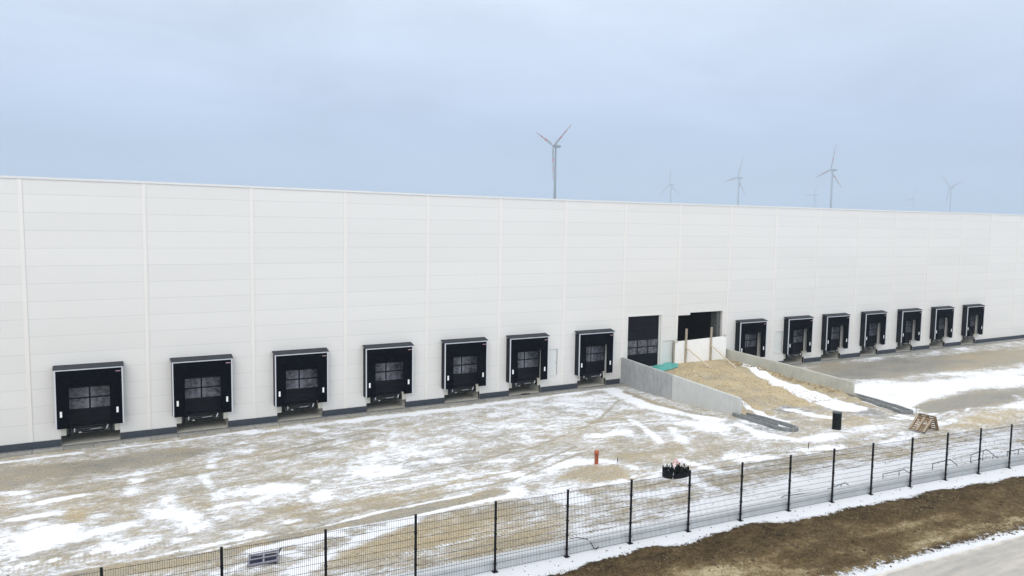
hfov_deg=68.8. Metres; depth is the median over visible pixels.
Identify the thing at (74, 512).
ground
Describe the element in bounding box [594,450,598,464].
drain pipe
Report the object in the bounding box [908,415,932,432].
wooden pallet
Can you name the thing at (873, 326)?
dock door
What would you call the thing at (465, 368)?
dock door
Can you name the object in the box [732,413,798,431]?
kerb island
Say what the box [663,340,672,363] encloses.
service door
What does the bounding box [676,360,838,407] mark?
clods
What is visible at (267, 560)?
plastic pallet
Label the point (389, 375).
dock door
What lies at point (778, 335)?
service door
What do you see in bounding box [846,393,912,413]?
kerb island
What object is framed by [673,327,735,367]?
hoarding
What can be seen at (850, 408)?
sand ramp
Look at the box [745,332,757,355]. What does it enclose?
dock door
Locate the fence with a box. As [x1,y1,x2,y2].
[68,424,1023,575]
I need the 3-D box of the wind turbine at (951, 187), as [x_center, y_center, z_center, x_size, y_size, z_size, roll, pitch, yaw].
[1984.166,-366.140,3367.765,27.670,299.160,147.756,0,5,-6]
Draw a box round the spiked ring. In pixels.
[662,459,688,478]
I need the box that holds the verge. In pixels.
[469,464,1023,575]
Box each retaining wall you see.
[620,357,741,414]
[726,349,854,392]
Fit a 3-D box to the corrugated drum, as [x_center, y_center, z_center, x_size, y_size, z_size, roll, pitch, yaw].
[20.197,8.257,46.456,0.570,1.090,0.570,-2,5,-29]
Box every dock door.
[69,384,110,424]
[185,375,220,413]
[286,368,317,402]
[376,361,403,393]
[453,355,478,385]
[518,350,539,379]
[586,345,604,372]
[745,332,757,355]
[793,329,803,351]
[831,326,840,347]
[869,323,877,343]
[905,320,912,340]
[938,318,944,336]
[970,315,975,333]
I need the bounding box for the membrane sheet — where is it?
[651,362,677,370]
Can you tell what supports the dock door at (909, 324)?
in the warehouse
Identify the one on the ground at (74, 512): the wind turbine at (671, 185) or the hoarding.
the wind turbine at (671, 185)
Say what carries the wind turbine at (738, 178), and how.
on the ground at (74, 512)
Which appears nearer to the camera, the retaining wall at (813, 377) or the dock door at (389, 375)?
the dock door at (389, 375)
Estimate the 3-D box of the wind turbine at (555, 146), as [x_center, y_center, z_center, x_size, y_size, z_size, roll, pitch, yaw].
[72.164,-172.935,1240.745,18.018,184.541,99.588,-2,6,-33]
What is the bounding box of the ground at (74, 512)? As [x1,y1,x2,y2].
[0,340,1023,575]
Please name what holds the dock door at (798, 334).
in the warehouse
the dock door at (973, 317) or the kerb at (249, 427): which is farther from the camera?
the dock door at (973, 317)
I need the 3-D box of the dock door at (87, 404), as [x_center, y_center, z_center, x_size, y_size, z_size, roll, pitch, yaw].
[-24.811,6.585,43.923,2.840,2.760,0.043,-2,5,-29]
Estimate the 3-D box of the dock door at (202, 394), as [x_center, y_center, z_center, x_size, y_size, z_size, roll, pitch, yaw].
[-19.498,6.418,46.915,2.840,2.760,0.043,-2,5,-29]
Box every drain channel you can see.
[2,383,620,452]
[795,338,1019,363]
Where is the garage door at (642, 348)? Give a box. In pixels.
[627,315,658,365]
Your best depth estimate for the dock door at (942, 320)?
85.64 m
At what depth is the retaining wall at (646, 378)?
55.91 m
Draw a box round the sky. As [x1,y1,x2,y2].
[0,0,1023,214]
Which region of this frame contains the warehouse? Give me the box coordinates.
[0,175,1023,452]
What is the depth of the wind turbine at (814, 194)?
4570.23 m
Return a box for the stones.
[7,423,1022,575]
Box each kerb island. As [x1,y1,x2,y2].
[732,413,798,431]
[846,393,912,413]
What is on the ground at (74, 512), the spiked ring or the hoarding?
the spiked ring
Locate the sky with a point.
(444, 97)
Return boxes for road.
[871,535,1023,575]
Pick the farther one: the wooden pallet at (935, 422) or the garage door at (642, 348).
the garage door at (642, 348)
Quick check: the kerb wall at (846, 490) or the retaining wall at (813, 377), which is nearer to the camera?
the kerb wall at (846, 490)
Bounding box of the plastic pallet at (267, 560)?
[248,548,280,566]
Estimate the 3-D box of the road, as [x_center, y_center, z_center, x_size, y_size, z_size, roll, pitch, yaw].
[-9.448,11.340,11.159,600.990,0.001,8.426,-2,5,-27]
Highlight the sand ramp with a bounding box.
[665,359,897,426]
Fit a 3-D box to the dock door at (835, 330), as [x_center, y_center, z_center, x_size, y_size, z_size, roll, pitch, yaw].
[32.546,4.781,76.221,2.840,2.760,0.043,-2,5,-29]
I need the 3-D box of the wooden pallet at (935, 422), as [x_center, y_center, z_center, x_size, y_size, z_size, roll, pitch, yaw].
[25.449,8.186,45.658,0.144,1.000,1.040,-32,21,-27]
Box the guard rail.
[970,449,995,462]
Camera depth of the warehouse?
53.00 m
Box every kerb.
[0,384,626,457]
[793,339,1023,365]
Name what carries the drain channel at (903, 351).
on the ground at (74, 512)
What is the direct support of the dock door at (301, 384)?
in the warehouse
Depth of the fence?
29.35 m
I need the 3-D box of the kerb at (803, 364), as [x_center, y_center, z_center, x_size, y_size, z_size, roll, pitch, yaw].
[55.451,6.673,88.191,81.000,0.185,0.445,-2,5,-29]
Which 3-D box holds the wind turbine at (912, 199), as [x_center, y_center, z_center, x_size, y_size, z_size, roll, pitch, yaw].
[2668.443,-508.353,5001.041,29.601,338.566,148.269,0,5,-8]
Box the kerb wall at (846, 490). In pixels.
[390,454,1023,575]
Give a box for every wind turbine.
[536,125,570,198]
[662,167,675,202]
[725,156,744,204]
[804,183,818,207]
[815,147,841,207]
[904,189,916,210]
[942,176,962,211]
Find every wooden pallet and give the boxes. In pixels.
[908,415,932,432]
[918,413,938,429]
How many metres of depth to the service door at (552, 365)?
59.58 m
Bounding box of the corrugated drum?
[832,411,841,429]
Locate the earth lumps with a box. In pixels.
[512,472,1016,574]
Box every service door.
[548,349,556,374]
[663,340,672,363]
[774,331,781,352]
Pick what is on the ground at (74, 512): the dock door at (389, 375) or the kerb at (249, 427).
the kerb at (249, 427)
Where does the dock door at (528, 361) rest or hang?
in the warehouse
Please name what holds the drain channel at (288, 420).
on the ground at (74, 512)
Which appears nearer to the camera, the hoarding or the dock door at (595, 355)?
the dock door at (595, 355)
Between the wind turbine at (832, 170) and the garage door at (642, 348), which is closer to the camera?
the garage door at (642, 348)

